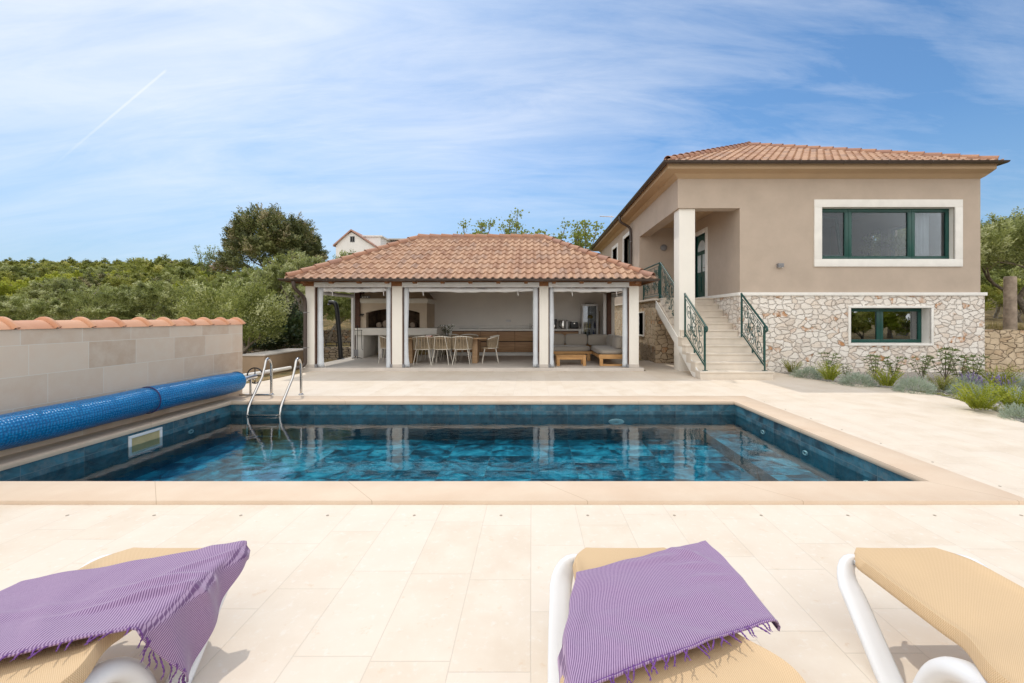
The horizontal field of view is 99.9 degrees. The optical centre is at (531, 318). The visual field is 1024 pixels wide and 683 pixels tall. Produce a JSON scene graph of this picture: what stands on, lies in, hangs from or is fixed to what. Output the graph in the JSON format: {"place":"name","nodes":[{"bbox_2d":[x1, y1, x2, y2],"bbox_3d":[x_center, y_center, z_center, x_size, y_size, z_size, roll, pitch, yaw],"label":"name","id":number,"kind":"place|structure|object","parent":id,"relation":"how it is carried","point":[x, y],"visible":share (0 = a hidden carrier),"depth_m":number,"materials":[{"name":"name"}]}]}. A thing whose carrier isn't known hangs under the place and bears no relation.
{"place":"outdoors","nodes":[
{"label":"outdoors","id":0,"kind":"place"},
{"bbox_2d":[0,361,1023,682],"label":"pool deck","id":1,"kind":"structure","parent":0,"point":[396,593],"depth_m":2.64,"materials":[{"name":"stone"}]},
{"bbox_2d":[0,547,227,682],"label":"sun lounger","id":2,"kind":"object","parent":1,"relation":"on","point":[75,661],"visible":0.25,"depth_m":1.38,"materials":[{"name":"fabric"}]},
{"bbox_2d":[0,540,249,682],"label":"beach towel","id":3,"kind":"object","parent":2,"relation":"on","point":[166,607],"visible":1,"depth_m":1.60,"materials":[{"name":"purple fabric"}]},
{"bbox_2d":[0,367,271,450],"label":"pool cover reel","id":4,"kind":"object","parent":1,"relation":"on","point":[27,426],"visible":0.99,"depth_m":5.00,"materials":[{"name":"plastic"}]},
{"bbox_2d":[0,405,911,480],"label":"pool basin","id":5,"kind":"object","parent":1,"relation":"in","point":[511,443],"visible":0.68,"depth_m":6.37,"materials":[{"name":"tile"}]},
{"bbox_2d":[128,427,162,456],"bbox_3d":[-4.981,1.590,5.560,0.017,0.250,0.480,0,0,0],"label":"pool skimmer","id":6,"kind":"object","parent":5,"relation":"attached to","point":[144,441],"visible":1,"depth_m":5.54,"materials":[{"name":"white plastic"}]},
{"bbox_2d":[0,396,1023,504],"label":"pool coping","id":7,"kind":"object","parent":1,"relation":"on","point":[929,484],"visible":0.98,"depth_m":3.48,"materials":[{"name":"stone"}]},
{"bbox_2d":[245,358,303,438],"bbox_3d":[-4.375,1.327,7.355,0.620,1.266,0.739,0,0,0],"label":"pool ladder","id":8,"kind":"object","parent":7,"relation":"attached to","point":[247,435],"visible":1,"depth_m":7.12,"materials":[{"name":"metal"}]},
{"bbox_2d":[548,547,805,682],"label":"sun lounger","id":9,"kind":"object","parent":1,"relation":"on","point":[744,661],"visible":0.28,"depth_m":1.35,"materials":[{"name":"fabric"}]},
{"bbox_2d":[557,540,780,682],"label":"beach towel","id":10,"kind":"object","parent":9,"relation":"on","point":[625,616],"visible":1,"depth_m":1.51,"materials":[{"name":"purple fabric"}]},
{"bbox_2d":[655,298,774,378],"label":"entrance stairs","id":11,"kind":"structure","parent":1,"relation":"on","point":[730,354],"depth_m":10.71,"materials":[{"name":"stone"}]},
{"bbox_2d":[660,262,673,315],"bbox_3d":[4.000,-0.793,12.575,0.100,1.886,1.530,0,0,0],"label":"landing railing","id":12,"kind":"object","parent":11,"relation":"on","point":[662,277],"visible":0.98,"depth_m":12.73,"materials":[{"name":"green metal"}]},
{"bbox_2d":[684,293,707,370],"bbox_3d":[3.995,0.282,10.482,0.104,1.872,1.322,0,0,-3],"label":"stair railing","id":13,"kind":"object","parent":11,"relation":"on","point":[705,326],"visible":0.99,"depth_m":10.47,"materials":[{"name":"green metal"}]},
{"bbox_2d":[740,293,767,370],"bbox_3d":[5.400,0.282,10.456,0.100,1.872,1.268,0,0,0],"label":"stair railing","id":14,"kind":"object","parent":11,"relation":"on","point":[765,328],"visible":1,"depth_m":10.39,"materials":[{"name":"green metal"}]},
{"bbox_2d":[837,547,1023,682],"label":"sun lounger","id":15,"kind":"object","parent":1,"relation":"on","point":[973,608],"visible":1,"depth_m":1.67,"materials":[{"name":"beige fabric"}]},
{"bbox_2d":[0,282,1023,383],"bbox_3d":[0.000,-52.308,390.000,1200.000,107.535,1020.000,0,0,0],"label":"ground","id":16,"kind":"structure","parent":0,"point":[989,314],"depth_m":20.55,"materials":[{"name":"brown soil"}]},
{"bbox_2d":[0,271,23,284],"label":"hillside shrub","id":17,"kind":"object","parent":16,"relation":"on","point":[12,277],"visible":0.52,"depth_m":42.75,"materials":[{"name":"green plant"}]},
{"bbox_2d":[0,257,28,266],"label":"hillside shrub","id":18,"kind":"object","parent":16,"relation":"on","point":[14,262],"visible":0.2,"depth_m":66.98,"materials":[{"name":"green plant"}]},
{"bbox_2d":[0,276,33,296],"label":"hillside shrub","id":19,"kind":"object","parent":16,"relation":"on","point":[6,289],"visible":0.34,"depth_m":33.01,"materials":[{"name":"green plant"}]},
{"bbox_2d":[0,263,39,285],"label":"hillside shrub","id":20,"kind":"object","parent":16,"relation":"on","point":[22,272],"visible":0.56,"depth_m":47.78,"materials":[{"name":"green plant"}]},
{"bbox_2d":[8,263,60,277],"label":"hillside shrub","id":21,"kind":"object","parent":16,"relation":"on","point":[42,270],"visible":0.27,"depth_m":51.37,"materials":[{"name":"green plant"}]},
{"bbox_2d":[0,290,70,320],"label":"olive tree","id":22,"kind":"object","parent":16,"relation":"on","point":[35,308],"visible":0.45,"depth_m":11.93,"materials":[{"name":"green plant"}]},
{"bbox_2d":[21,263,70,276],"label":"hillside shrub","id":23,"kind":"object","parent":16,"relation":"on","point":[51,267],"visible":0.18,"depth_m":59.06,"materials":[{"name":"green plant"}]},
{"bbox_2d":[3,275,107,319],"bbox_3d":[-17.132,-0.211,15.587,2.795,2.672,2.181,0,0,2],"label":"olive tree","id":24,"kind":"object","parent":16,"relation":"on","point":[46,291],"visible":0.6,"depth_m":15.12,"materials":[{"name":"green plant"}]},
{"bbox_2d":[46,256,100,267],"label":"hillside shrub","id":25,"kind":"object","parent":16,"relation":"on","point":[72,262],"visible":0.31,"depth_m":68.60,"materials":[{"name":"green plant"}]},
{"bbox_2d":[58,267,98,275],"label":"hillside shrub","id":26,"kind":"object","parent":16,"relation":"on","point":[72,270],"visible":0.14,"depth_m":50.95,"materials":[{"name":"green plant"}]},
{"bbox_2d":[66,277,103,287],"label":"hillside shrub","id":27,"kind":"object","parent":16,"relation":"on","point":[88,281],"visible":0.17,"depth_m":32.42,"materials":[{"name":"green plant"}]},
{"bbox_2d":[56,261,118,273],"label":"hillside shrub","id":28,"kind":"object","parent":16,"relation":"on","point":[84,265],"visible":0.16,"depth_m":56.64,"materials":[{"name":"green plant"}]},
{"bbox_2d":[41,286,152,319],"bbox_3d":[-13.255,0.175,13.128,2.634,2.304,2.528,0,0,-30],"label":"olive tree","id":29,"kind":"object","parent":16,"relation":"on","point":[110,300],"visible":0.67,"depth_m":12.70,"materials":[{"name":"green plant"}]},
{"bbox_2d":[79,265,122,276],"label":"hillside shrub","id":30,"kind":"object","parent":16,"relation":"on","point":[92,270],"visible":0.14,"depth_m":47.39,"materials":[{"name":"green plant"}]},
{"bbox_2d":[79,271,130,286],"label":"hillside shrub","id":31,"kind":"object","parent":16,"relation":"on","point":[102,275],"visible":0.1,"depth_m":37.01,"materials":[{"name":"green plant"}]},
{"bbox_2d":[0,316,245,456],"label":"boundary wall","id":32,"kind":"structure","parent":16,"relation":"on","point":[46,361],"depth_m":5.29,"materials":[{"name":"stone"}]},
{"bbox_2d":[95,272,154,287],"bbox_3d":[-31.705,-2.206,34.148,4.877,3.001,4.099,0,0,19],"label":"hillside shrub","id":33,"kind":"object","parent":16,"relation":"on","point":[115,281],"visible":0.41,"depth_m":33.02,"materials":[{"name":"green plant"}]},
{"bbox_2d":[86,283,173,319],"bbox_3d":[-15.132,-0.118,16.350,2.822,2.469,2.709,0,0,-16],"label":"olive tree","id":34,"kind":"object","parent":16,"relation":"on","point":[126,289],"visible":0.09,"depth_m":16.15,"materials":[{"name":"green plant"}]},
{"bbox_2d":[116,254,178,275],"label":"hillside shrub","id":35,"kind":"object","parent":16,"relation":"on","point":[139,261],"visible":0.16,"depth_m":47.58,"materials":[{"name":"green plant"}]},
{"bbox_2d":[118,275,213,319],"bbox_3d":[-11.917,-0.050,14.156,2.413,2.845,2.528,0,0,27],"label":"olive tree","id":36,"kind":"object","parent":16,"relation":"on","point":[145,295],"visible":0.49,"depth_m":13.66,"materials":[{"name":"green plant"}]},
{"bbox_2d":[119,257,212,277],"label":"hillside shrub","id":37,"kind":"object","parent":16,"relation":"on","point":[154,266],"visible":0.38,"depth_m":44.00,"materials":[{"name":"green plant"}]},
{"bbox_2d":[154,264,205,286],"bbox_3d":[-32.776,-3.202,39.934,4.360,3.518,4.206,0,0,31],"label":"hillside shrub","id":38,"kind":"object","parent":16,"relation":"on","point":[179,272],"visible":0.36,"depth_m":39.12,"materials":[{"name":"green plant"}]},
{"bbox_2d":[164,257,223,275],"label":"hillside shrub","id":39,"kind":"object","parent":16,"relation":"on","point":[191,263],"visible":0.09,"depth_m":48.67,"materials":[{"name":"green plant"}]},
{"bbox_2d":[192,245,218,277],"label":"young tree","id":40,"kind":"object","parent":16,"relation":"on","point":[207,271],"visible":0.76,"depth_m":45.99,"materials":[{"name":"green plant"}]},
{"bbox_2d":[176,272,280,319],"bbox_3d":[-10.439,-0.060,15.261,3.341,3.045,3.481,0,0,-23],"label":"olive tree","id":41,"kind":"object","parent":16,"relation":"on","point":[219,278],"visible":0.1,"depth_m":14.40,"materials":[{"name":"green plant"}]},
{"bbox_2d":[167,273,295,353],"bbox_3d":[-8.251,0.223,11.935,2.814,3.008,2.771,0,0,0],"label":"privet bush","id":42,"kind":"object","parent":16,"relation":"on","point":[249,306],"visible":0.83,"depth_m":11.83,"materials":[{"name":"green plant"}]},
{"bbox_2d":[228,305,291,350],"bbox_3d":[-9.114,0.573,14.227,2.064,2.155,2.360,0,0,-19],"label":"laurel bush","id":43,"kind":"object","parent":16,"relation":"on","point":[264,346],"visible":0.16,"depth_m":13.76,"materials":[{"name":"green plant"}]},
{"bbox_2d":[218,291,302,349],"bbox_3d":[-8.965,0.366,15.000,2.950,2.694,2.580,0,0,0],"label":"laurel bush","id":44,"kind":"object","parent":16,"relation":"on","point":[295,325],"visible":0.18,"depth_m":14.73,"materials":[{"name":"green plant"}]},
{"bbox_2d":[231,265,293,301],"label":"olive tree","id":45,"kind":"object","parent":16,"relation":"on","point":[249,272],"visible":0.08,"depth_m":17.82,"materials":[{"name":"green plant"}]},
{"bbox_2d":[243,366,291,375],"bbox_3d":[-6.487,1.276,9.335,0.237,0.094,3.577,0,0,11],"label":"white edging pipe","id":46,"kind":"object","parent":16,"relation":"on","point":[275,370],"visible":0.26,"depth_m":10.44,"materials":[{"name":"plastic"}]},
{"bbox_2d":[207,201,330,275],"bbox_3d":[-23.428,-5.893,39.977,9.697,9.495,9.916,0,0,27],"label":"holm oak","id":47,"kind":"object","parent":16,"relation":"on","point":[278,232],"visible":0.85,"depth_m":37.36,"materials":[{"name":"green plant"}]},
{"bbox_2d":[242,348,302,375],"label":"planter wall","id":48,"kind":"structure","parent":16,"relation":"on","point":[279,358],"depth_m":11.32,"materials":[{"name":"stone"}]},
{"bbox_2d":[247,250,346,345],"bbox_3d":[-9.015,-0.645,16.603,3.331,4.080,4.269,0,0,-39],"label":"olive tree","id":49,"kind":"object","parent":16,"relation":"on","point":[275,269],"visible":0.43,"depth_m":16.01,"materials":[{"name":"green plant"}]},
{"bbox_2d":[246,344,350,359],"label":"dry stone wall","id":50,"kind":"structure","parent":16,"relation":"on","point":[330,353],"depth_m":15.18,"materials":[{"name":"grey stone"}]},
{"bbox_2d":[291,330,350,343],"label":"dry stone wall","id":51,"kind":"structure","parent":16,"relation":"on","point":[346,336],"depth_m":19.54,"materials":[{"name":"grey stone"}]},
{"bbox_2d":[291,292,352,343],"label":"olive tree","id":52,"kind":"object","parent":16,"relation":"on","point":[344,309],"visible":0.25,"depth_m":19.23,"materials":[{"name":"green plant"}]},
{"bbox_2d":[327,300,343,359],"bbox_3d":[-6.630,0.402,14.600,0.580,2.005,0.240,0,0,0],"label":"solar shower","id":53,"kind":"object","parent":16,"relation":"on","point":[338,326],"visible":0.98,"depth_m":14.54,"materials":[{"name":"black plastic"}]},
{"bbox_2d":[333,229,390,257],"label":"house","id":54,"kind":"structure","parent":16,"relation":"on","point":[351,240],"depth_m":62.00,"materials":[{"name":"white paint"}]},
{"bbox_2d":[278,233,660,372],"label":"garden pavilion","id":55,"kind":"structure","parent":16,"relation":"on","point":[542,282],"depth_m":11.49,"materials":[{"name":"stone"}]},
{"bbox_2d":[355,286,445,357],"bbox_3d":[-4.445,-0.142,14.850,2.690,2.915,1.500,0,0,0],"label":"fireplace","id":56,"kind":"object","parent":55,"relation":"on","point":[421,310],"visible":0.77,"depth_m":14.45,"materials":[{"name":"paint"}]},
{"bbox_2d":[412,336,433,364],"bbox_3d":[-3.071,0.909,12.251,0.622,0.815,0.537,0,0,-4],"label":"dining chair","id":57,"kind":"object","parent":55,"relation":"on","point":[426,345],"visible":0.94,"depth_m":12.04,"materials":[{"name":"beige wicker"}]},
{"bbox_2d":[431,336,452,364],"bbox_3d":[-2.539,0.909,12.251,0.622,0.815,0.537,0,0,3],"label":"dining chair","id":58,"kind":"object","parent":55,"relation":"on","point":[437,346],"visible":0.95,"depth_m":12.05,"materials":[{"name":"beige wicker"}]},
{"bbox_2d":[408,336,489,362],"bbox_3d":[-2.600,0.940,12.750,2.760,0.750,1.040,0,0,0],"label":"dining table","id":59,"kind":"object","parent":55,"relation":"on","point":[475,351],"visible":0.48,"depth_m":12.50,"materials":[{"name":"brown wood"}]},
{"bbox_2d":[451,336,472,364],"bbox_3d":[-1.970,0.909,12.271,0.622,0.815,0.537,0,0,-2],"label":"dining chair","id":60,"kind":"object","parent":55,"relation":"on","point":[466,343],"visible":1,"depth_m":12.06,"materials":[{"name":"beige wicker"}]},
{"bbox_2d":[481,335,498,362],"bbox_3d":[-1.211,0.909,12.748,0.537,0.815,0.622,0,0,-8],"label":"dining chair","id":61,"kind":"object","parent":55,"relation":"on","point":[493,342],"visible":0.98,"depth_m":12.54,"materials":[{"name":"beige wicker"}]},
{"bbox_2d":[446,325,581,355],"bbox_3d":[-0.610,0.787,15.322,4.740,1.055,0.585,0,0,0],"label":"kitchen counter","id":62,"kind":"object","parent":55,"relation":"on","point":[515,340],"visible":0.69,"depth_m":15.05,"materials":[{"name":"brown wood"}]},
{"bbox_2d":[555,354,586,365],"bbox_3d":[1.100,1.170,12.125,0.840,0.290,0.610,0,0,0],"label":"coffee table","id":63,"kind":"object","parent":55,"relation":"on","point":[581,357],"visible":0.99,"depth_m":11.84,"materials":[{"name":"brown wood"}]},
{"bbox_2d":[538,334,622,365],"bbox_3d":[1.435,0.907,12.915,2.430,0.815,2.230,0,0,0],"label":"corner sofa","id":64,"kind":"object","parent":55,"relation":"on","point":[601,347],"visible":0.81,"depth_m":13.18,"materials":[{"name":"grey fabric"}]},
{"bbox_2d":[580,304,597,354],"bbox_3d":[2.045,0.398,15.265,0.540,1.775,0.570,0,0,0],"label":"display fridge","id":65,"kind":"object","parent":55,"relation":"on","point":[586,310],"visible":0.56,"depth_m":15.50,"materials":[{"name":"white paint"}]},
{"bbox_2d":[457,217,499,234],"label":"young tree","id":66,"kind":"object","parent":16,"relation":"on","point":[482,225],"visible":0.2,"depth_m":24.11,"materials":[{"name":"green plant"}]},
{"bbox_2d":[498,208,529,234],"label":"young tree","id":67,"kind":"object","parent":16,"relation":"on","point":[514,224],"visible":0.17,"depth_m":23.85,"materials":[{"name":"green plant"}]},
{"bbox_2d":[522,221,572,241],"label":"young tree","id":68,"kind":"object","parent":16,"relation":"on","point":[539,231],"visible":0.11,"depth_m":24.01,"materials":[{"name":"green plant"}]},
{"bbox_2d":[570,219,604,250],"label":"young tree","id":69,"kind":"object","parent":16,"relation":"on","point":[580,239],"visible":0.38,"depth_m":23.88,"materials":[{"name":"green plant"}]},
{"bbox_2d":[287,315,1023,360],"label":"dry grass","id":70,"kind":"structure","parent":16,"relation":"on","point":[997,326],"depth_m":15.66,"materials":[{"name":"brown plant"}]},
{"bbox_2d":[589,141,1009,371],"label":"house","id":71,"kind":"structure","parent":16,"relation":"on","point":[727,225],"depth_m":11.30,"materials":[{"name":"beige paint"}]},
{"bbox_2d":[643,262,659,299],"bbox_3d":[3.980,-1.177,14.305,0.100,1.124,1.970,0,0,0],"label":"landing railing","id":72,"kind":"object","parent":71,"relation":"on","point":[658,276],"visible":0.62,"depth_m":13.86,"materials":[{"name":"green metal"}]},
{"bbox_2d":[697,234,704,296],"bbox_3d":[5.534,-1.659,13.960,0.132,2.078,0.916,0,0,0],"label":"front door","id":73,"kind":"structure","parent":71,"relation":"in","point":[701,239],"depth_m":14.00,"materials":[{"name":"green paint"}]},
{"bbox_2d":[822,209,847,258],"bbox_3d":[8.023,-2.230,11.465,0.795,1.350,0.070,0,0,0],"label":"window frame","id":74,"kind":"structure","parent":71,"relation":"in","point":[845,211],"depth_m":11.43,"materials":[{"name":"green paint"}]},
{"bbox_2d":[851,308,879,342],"bbox_3d":[8.832,0.197,11.535,0.976,0.916,0.070,0,0,0],"label":"window frame","id":75,"kind":"structure","parent":71,"relation":"in","point":[865,322],"depth_m":11.53,"materials":[{"name":"green paint"}]},
{"bbox_2d":[848,209,910,258],"bbox_3d":[9.263,-2.230,11.465,1.674,1.350,0.070,0,0,0],"label":"window frame","id":76,"kind":"structure","parent":71,"relation":"in","point":[908,211],"depth_m":11.43,"materials":[{"name":"green paint"}]},
{"bbox_2d":[880,308,920,342],"bbox_3d":[9.881,0.197,11.535,1.110,0.916,0.070,0,0,0],"label":"window frame","id":77,"kind":"structure","parent":71,"relation":"in","point":[897,325],"depth_m":11.53,"materials":[{"name":"green paint"}]},
{"bbox_2d":[911,209,948,258],"bbox_3d":[10.606,-2.230,11.465,0.999,1.350,0.070,0,0,0],"label":"window frame","id":78,"kind":"structure","parent":71,"relation":"in","point":[946,211],"depth_m":11.43,"materials":[{"name":"green paint"}]},
{"bbox_2d":[858,221,1019,267],"bbox_3d":[13.288,-1.347,14.166,4.397,4.021,4.241,0,0,0],"label":"olive tree","id":79,"kind":"object","parent":16,"relation":"on","point":[986,234],"visible":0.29,"depth_m":13.38,"materials":[{"name":"green plant"}]},
{"bbox_2d":[980,208,1023,313],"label":"olive tree","id":80,"kind":"object","parent":16,"relation":"on","point":[1003,223],"visible":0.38,"depth_m":13.64,"materials":[{"name":"green plant"}]},
{"bbox_2d":[980,278,1023,322],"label":"hillside shrub","id":81,"kind":"object","parent":16,"relation":"on","point":[997,293],"visible":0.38,"depth_m":19.06,"materials":[{"name":"green plant"}]},
{"bbox_2d":[980,264,1023,317],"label":"hillside shrub","id":82,"kind":"object","parent":16,"relation":"on","point":[994,275],"visible":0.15,"depth_m":20.60,"materials":[{"name":"plant"}]},
{"bbox_2d":[980,206,1023,313],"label":"evergreen tree","id":83,"kind":"object","parent":16,"relation":"on","point":[999,266],"visible":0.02,"depth_m":21.92,"materials":[{"name":"green plant"}]},
{"bbox_2d":[985,329,1023,371],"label":"retaining wall","id":84,"kind":"structure","parent":16,"relation":"on","point":[1004,347],"depth_m":11.68,"materials":[{"name":"beige stone"}]},
{"bbox_2d":[1003,276,1017,329],"bbox_3d":[14.250,-0.420,12.800,0.300,1.640,0.300,0,0,0],"label":"stone post","id":85,"kind":"object","parent":16,"relation":"on","point":[1010,321],"visible":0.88,"depth_m":12.70,"materials":[{"name":"beige stone"}]},
{"bbox_2d":[0,0,1023,271],"label":"sky","id":86,"kind":"structure","parent":0,"point":[129,128],"materials":[{"name":"blue"}]},
{"bbox_2d":[777,371,1023,422],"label":"garden bed","id":87,"kind":"object","parent":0,"point":[909,374],"visible":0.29,"depth_m":10.22,"materials":[{"name":"grey gravel"}]},
{"bbox_2d":[780,359,802,372],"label":"feathery shrub","id":88,"kind":"object","parent":87,"relation":"on","point":[785,366],"visible":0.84,"depth_m":10.80,"materials":[{"name":"green plant"}]},
{"bbox_2d":[790,364,821,379],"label":"lavender plant","id":89,"kind":"object","parent":87,"relation":"on","point":[803,372],"visible":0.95,"depth_m":10.06,"materials":[{"name":"grey plant"}]},
{"bbox_2d":[807,361,843,380],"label":"feathery shrub","id":90,"kind":"object","parent":87,"relation":"on","point":[831,374],"visible":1,"depth_m":9.47,"materials":[{"name":"green plant"}]},
{"bbox_2d":[831,371,881,387],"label":"lavender plant","id":91,"kind":"object","parent":87,"relation":"on","point":[847,380],"visible":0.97,"depth_m":8.92,"materials":[{"name":"grey plant"}]},
{"bbox_2d":[861,354,888,375],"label":"oleander bush","id":92,"kind":"object","parent":87,"relation":"on","point":[875,359],"visible":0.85,"depth_m":10.01,"materials":[{"name":"green plant"}]},
{"bbox_2d":[867,366,903,386],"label":"feathery shrub","id":93,"kind":"object","parent":87,"relation":"on","point":[884,381],"visible":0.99,"depth_m":8.63,"materials":[{"name":"green plant"}]},
{"bbox_2d":[882,356,908,375],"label":"oleander bush","id":94,"kind":"object","parent":87,"relation":"on","point":[891,369],"visible":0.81,"depth_m":9.88,"materials":[{"name":"green plant"}]},
{"bbox_2d":[891,375,938,394],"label":"lavender plant","id":95,"kind":"object","parent":87,"relation":"on","point":[912,382],"visible":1,"depth_m":8.08,"materials":[{"name":"grey plant"}]},
{"bbox_2d":[907,355,933,379],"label":"oleander bush","id":96,"kind":"object","parent":87,"relation":"on","point":[923,371],"visible":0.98,"depth_m":9.78,"materials":[{"name":"green plant"}]},
{"bbox_2d":[924,373,957,390],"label":"feathery shrub","id":97,"kind":"object","parent":87,"relation":"on","point":[947,382],"visible":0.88,"depth_m":8.16,"materials":[{"name":"green plant"}]},
{"bbox_2d":[927,347,966,379],"bbox_3d":[9.490,1.023,9.764,0.693,0.783,0.701,0,0,-16],"label":"oleander bush","id":98,"kind":"object","parent":87,"relation":"on","point":[945,364],"visible":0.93,"depth_m":9.79,"materials":[{"name":"green plant"}]},
{"bbox_2d":[940,355,973,380],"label":"oleander bush","id":99,"kind":"object","parent":87,"relation":"on","point":[966,367],"visible":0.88,"depth_m":9.27,"materials":[{"name":"green plant"}]},
{"bbox_2d":[939,372,984,395],"bbox_3d":[7.942,1.191,7.858,0.654,0.439,0.648,0,0,18],"label":"lavender plant","id":100,"kind":"object","parent":87,"relation":"on","point":[954,388],"visible":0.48,"depth_m":7.88,"materials":[{"name":"green plant"}]},
{"bbox_2d":[955,354,991,377],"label":"oleander bush","id":101,"kind":"object","parent":87,"relation":"on","point":[976,364],"visible":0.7,"depth_m":9.37,"materials":[{"name":"green plant"}]},
{"bbox_2d":[948,377,1023,409],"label":"feathery shrub","id":102,"kind":"object","parent":87,"relation":"on","point":[980,402],"visible":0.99,"depth_m":6.40,"materials":[{"name":"green plant"}]},
{"bbox_2d":[956,373,1019,401],"bbox_3d":[7.848,1.179,7.378,0.683,0.462,0.688,0,0,-7],"label":"lavender plant","id":103,"kind":"object","parent":87,"relation":"on","point":[980,377],"visible":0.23,"depth_m":7.42,"materials":[{"name":"green plant"}]},
{"bbox_2d":[972,363,1022,386],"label":"feathery shrub","id":104,"kind":"object","parent":87,"relation":"on","point":[1009,376],"visible":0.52,"depth_m":8.31,"materials":[{"name":"green plant"}]},
{"bbox_2d":[977,376,1023,411],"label":"feathery shrub","id":105,"kind":"object","parent":87,"relation":"on","point":[1015,400],"visible":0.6,"depth_m":6.40,"materials":[{"name":"green plant"}]},
{"bbox_2d":[998,402,1023,420],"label":"lavender plant","id":106,"kind":"object","parent":87,"relation":"on","point":[1011,411],"visible":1,"depth_m":5.99,"materials":[{"name":"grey plant"}]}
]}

